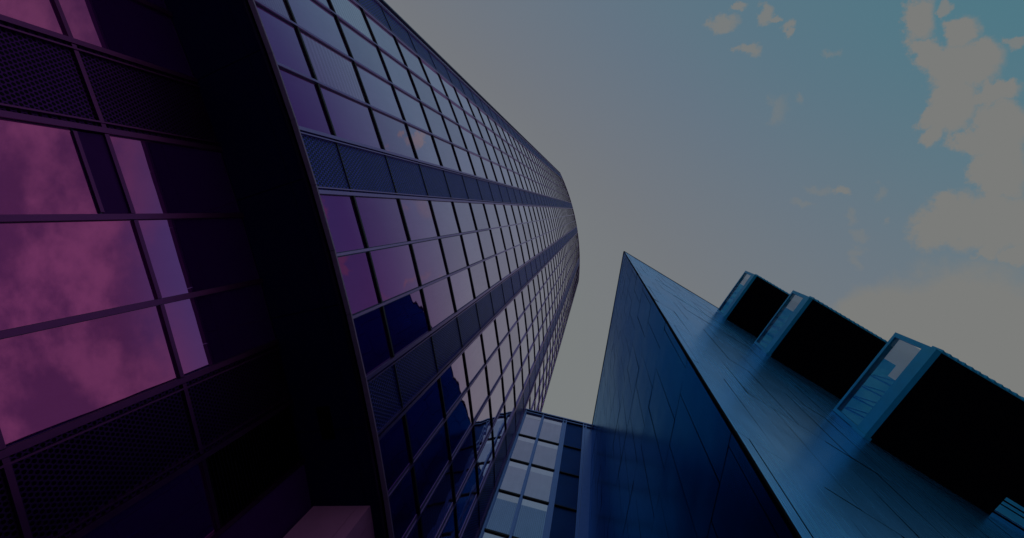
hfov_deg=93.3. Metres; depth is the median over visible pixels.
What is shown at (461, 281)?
window
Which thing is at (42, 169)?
window
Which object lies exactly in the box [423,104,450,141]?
window
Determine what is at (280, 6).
window
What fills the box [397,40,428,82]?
window
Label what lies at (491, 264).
window
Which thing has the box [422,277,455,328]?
window
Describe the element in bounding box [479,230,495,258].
window
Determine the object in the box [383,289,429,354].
window
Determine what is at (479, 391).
window
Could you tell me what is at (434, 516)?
window
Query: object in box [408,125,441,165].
window
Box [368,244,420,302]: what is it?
window
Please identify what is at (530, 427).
window
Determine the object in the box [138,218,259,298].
window
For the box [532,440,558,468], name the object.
window
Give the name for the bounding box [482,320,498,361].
window
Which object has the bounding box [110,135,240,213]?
window
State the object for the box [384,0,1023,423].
sky
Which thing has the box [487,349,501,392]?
window
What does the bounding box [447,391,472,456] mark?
window
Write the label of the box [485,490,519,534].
window
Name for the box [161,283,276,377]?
window
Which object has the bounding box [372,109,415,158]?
window
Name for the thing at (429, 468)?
window
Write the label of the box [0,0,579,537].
office tower
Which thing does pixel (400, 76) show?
window
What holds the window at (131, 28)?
in the office tower
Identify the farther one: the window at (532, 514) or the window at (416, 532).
the window at (532, 514)
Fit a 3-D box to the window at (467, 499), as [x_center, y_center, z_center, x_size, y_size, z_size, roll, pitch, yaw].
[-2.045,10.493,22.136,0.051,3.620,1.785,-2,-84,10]
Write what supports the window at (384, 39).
in the office tower
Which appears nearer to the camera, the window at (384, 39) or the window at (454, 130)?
the window at (384, 39)
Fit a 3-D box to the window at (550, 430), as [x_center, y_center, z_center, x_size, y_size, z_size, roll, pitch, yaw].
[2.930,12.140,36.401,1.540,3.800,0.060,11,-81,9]
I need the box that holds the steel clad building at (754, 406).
[588,251,1023,537]
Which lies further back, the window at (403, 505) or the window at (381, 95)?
the window at (381, 95)
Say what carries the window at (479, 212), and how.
in the office tower
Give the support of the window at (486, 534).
in the link building at (543, 489)
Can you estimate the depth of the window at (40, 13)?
9.94 m
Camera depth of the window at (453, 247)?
24.57 m
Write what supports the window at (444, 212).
in the office tower
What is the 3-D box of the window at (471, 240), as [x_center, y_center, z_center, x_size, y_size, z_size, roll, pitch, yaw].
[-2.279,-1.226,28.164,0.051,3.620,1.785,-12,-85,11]
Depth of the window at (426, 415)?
17.88 m
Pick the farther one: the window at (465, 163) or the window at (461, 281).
the window at (465, 163)
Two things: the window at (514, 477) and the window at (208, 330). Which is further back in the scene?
the window at (514, 477)
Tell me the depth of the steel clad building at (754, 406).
13.28 m
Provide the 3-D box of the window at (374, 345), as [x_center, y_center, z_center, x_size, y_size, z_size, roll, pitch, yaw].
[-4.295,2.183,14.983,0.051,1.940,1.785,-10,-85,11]
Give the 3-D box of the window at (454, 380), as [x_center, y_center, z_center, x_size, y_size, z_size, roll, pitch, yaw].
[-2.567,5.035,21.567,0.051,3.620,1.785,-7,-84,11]
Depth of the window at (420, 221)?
20.85 m
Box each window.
[0,0,64,34]
[0,118,101,214]
[0,220,156,330]
[0,305,179,449]
[59,0,194,77]
[81,463,215,537]
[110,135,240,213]
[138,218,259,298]
[146,0,168,10]
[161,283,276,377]
[255,3,313,77]
[259,0,293,21]
[278,66,332,134]
[288,0,350,56]
[299,29,366,102]
[319,0,332,10]
[320,85,381,148]
[320,194,366,252]
[331,0,374,41]
[337,251,380,315]
[338,18,390,81]
[353,307,391,375]
[355,196,409,247]
[356,64,403,119]
[365,13,404,64]
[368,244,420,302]
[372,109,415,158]
[379,415,410,494]
[380,49,418,98]
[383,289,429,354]
[389,469,418,537]
[395,87,430,132]
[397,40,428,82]
[400,199,438,240]
[406,379,444,459]
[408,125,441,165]
[409,521,420,537]
[410,71,439,111]
[411,238,447,285]
[414,423,450,509]
[421,466,454,537]
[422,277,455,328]
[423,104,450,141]
[431,201,459,236]
[434,137,459,170]
[440,235,467,274]
[440,508,456,537]
[441,354,467,415]
[443,116,465,148]
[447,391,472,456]
[449,268,474,310]
[453,428,475,498]
[454,145,474,174]
[454,202,476,232]
[457,465,477,537]
[462,232,483,265]
[465,335,485,384]
[469,261,488,297]
[470,367,488,419]
[471,203,488,229]
[474,399,491,455]
[478,432,493,488]
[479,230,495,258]
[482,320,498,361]
[482,530,508,537]
[485,256,500,287]
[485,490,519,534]
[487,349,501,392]
[491,378,503,423]
[493,405,505,453]
[496,308,508,343]
[499,460,528,493]
[510,435,535,462]
[512,497,548,537]
[519,413,541,437]
[523,465,553,501]
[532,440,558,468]
[538,417,562,442]
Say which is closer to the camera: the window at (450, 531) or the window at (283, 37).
the window at (283, 37)
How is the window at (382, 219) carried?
in the office tower
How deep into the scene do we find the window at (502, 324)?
32.23 m
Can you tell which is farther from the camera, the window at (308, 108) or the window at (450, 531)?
the window at (450, 531)
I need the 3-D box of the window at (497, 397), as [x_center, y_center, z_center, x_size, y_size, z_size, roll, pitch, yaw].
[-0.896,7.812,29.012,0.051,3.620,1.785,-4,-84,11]
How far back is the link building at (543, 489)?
29.33 m
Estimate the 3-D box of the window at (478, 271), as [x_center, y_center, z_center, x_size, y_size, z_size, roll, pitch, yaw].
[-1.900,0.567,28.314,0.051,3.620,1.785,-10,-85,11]
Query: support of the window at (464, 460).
in the office tower
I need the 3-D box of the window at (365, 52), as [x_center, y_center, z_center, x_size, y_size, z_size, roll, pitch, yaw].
[-6.197,-9.140,20.500,0.051,3.620,1.785,-20,-87,12]
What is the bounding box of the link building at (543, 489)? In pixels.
[478,408,591,537]
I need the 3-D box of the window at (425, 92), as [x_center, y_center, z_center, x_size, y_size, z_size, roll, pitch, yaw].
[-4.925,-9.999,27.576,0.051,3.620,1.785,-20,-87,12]
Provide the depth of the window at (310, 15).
17.11 m
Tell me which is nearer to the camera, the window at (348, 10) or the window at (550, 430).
the window at (348, 10)
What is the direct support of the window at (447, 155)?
in the office tower
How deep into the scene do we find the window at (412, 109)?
24.09 m
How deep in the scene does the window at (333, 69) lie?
16.88 m
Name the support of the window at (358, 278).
in the office tower
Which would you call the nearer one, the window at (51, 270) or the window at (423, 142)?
the window at (51, 270)
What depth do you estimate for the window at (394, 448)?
15.26 m
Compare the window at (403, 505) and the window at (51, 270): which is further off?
the window at (403, 505)
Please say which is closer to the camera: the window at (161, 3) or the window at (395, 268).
the window at (161, 3)
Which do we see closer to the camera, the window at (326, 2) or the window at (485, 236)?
the window at (326, 2)
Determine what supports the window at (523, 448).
in the link building at (543, 489)
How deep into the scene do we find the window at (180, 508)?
10.28 m
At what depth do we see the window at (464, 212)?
28.00 m
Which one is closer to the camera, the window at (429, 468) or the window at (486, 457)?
the window at (429, 468)
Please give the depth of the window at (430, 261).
20.98 m
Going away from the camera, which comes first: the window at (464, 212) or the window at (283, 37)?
the window at (283, 37)
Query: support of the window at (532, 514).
in the link building at (543, 489)
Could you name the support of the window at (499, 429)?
in the office tower
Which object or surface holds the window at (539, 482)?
in the link building at (543, 489)
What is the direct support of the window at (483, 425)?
in the office tower
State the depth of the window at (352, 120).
16.99 m
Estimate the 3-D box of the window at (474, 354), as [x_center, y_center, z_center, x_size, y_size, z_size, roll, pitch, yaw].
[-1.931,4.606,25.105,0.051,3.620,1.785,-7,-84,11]
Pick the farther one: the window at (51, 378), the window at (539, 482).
the window at (539, 482)
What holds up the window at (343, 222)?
in the office tower

